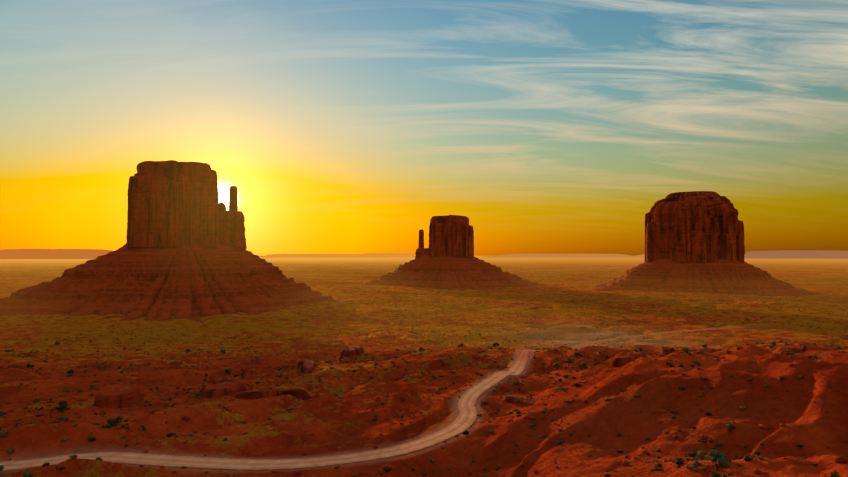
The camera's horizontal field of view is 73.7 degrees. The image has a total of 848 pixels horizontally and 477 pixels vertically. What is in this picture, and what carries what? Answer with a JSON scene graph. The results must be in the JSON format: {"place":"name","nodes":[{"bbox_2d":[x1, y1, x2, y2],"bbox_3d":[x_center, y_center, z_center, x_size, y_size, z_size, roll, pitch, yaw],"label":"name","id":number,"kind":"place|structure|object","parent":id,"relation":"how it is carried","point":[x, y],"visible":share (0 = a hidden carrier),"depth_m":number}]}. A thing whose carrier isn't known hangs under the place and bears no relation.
{"place":"outdoors","nodes":[
{"label":"outdoors","id":0,"kind":"place"},
{"bbox_2d":[0,325,761,470],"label":"dirt road","id":1,"kind":"structure","parent":0,"point":[464,420],"depth_m":174.88},
{"bbox_2d":[0,256,847,476],"bbox_3d":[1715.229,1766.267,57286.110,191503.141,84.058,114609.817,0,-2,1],"label":"terrain","id":2,"kind":"structure","parent":0,"point":[578,280],"depth_m":275.15},
{"bbox_2d":[0,160,340,322],"bbox_3d":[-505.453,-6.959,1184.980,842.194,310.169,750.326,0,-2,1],"label":"butte","id":3,"kind":"object","parent":2,"relation":"on","point":[182,252],"visible":0.92,"depth_m":1101.79},
{"bbox_2d":[0,341,835,407],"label":"rock ledges","id":4,"kind":"object","parent":2,"relation":"on","point":[127,397],"visible":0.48,"depth_m":262.71},
{"bbox_2d":[0,291,847,476],"bbox_3d":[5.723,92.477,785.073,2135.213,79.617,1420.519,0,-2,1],"label":"scrub bushes","id":5,"kind":"object","parent":2,"relation":"on","point":[717,458],"visible":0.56,"depth_m":284.31},
{"bbox_2d":[0,340,847,476],"bbox_3d":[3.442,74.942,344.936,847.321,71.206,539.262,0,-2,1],"label":"shrubs","id":6,"kind":"object","parent":2,"relation":"on","point":[840,459],"visible":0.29,"depth_m":220.73},
{"bbox_2d":[363,215,538,290],"bbox_3d":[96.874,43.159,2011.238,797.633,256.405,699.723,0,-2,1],"label":"butte","id":7,"kind":"object","parent":2,"relation":"on","point":[447,260],"visible":0.88,"depth_m":1923.73},
{"bbox_2d":[594,191,823,295],"bbox_3d":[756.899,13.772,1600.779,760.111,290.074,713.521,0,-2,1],"label":"butte","id":8,"kind":"object","parent":2,"relation":"on","point":[694,241],"visible":0.96,"depth_m":1506.90},
{"bbox_2d":[0,249,847,258],"bbox_3d":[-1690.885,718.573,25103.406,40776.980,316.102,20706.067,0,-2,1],"label":"distant mesas","id":9,"kind":"object","parent":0,"point":[96,253],"depth_m":17756.88},
{"bbox_2d":[0,0,847,255],"label":"sky","id":10,"kind":"structure","parent":0,"point":[337,126]}
]}

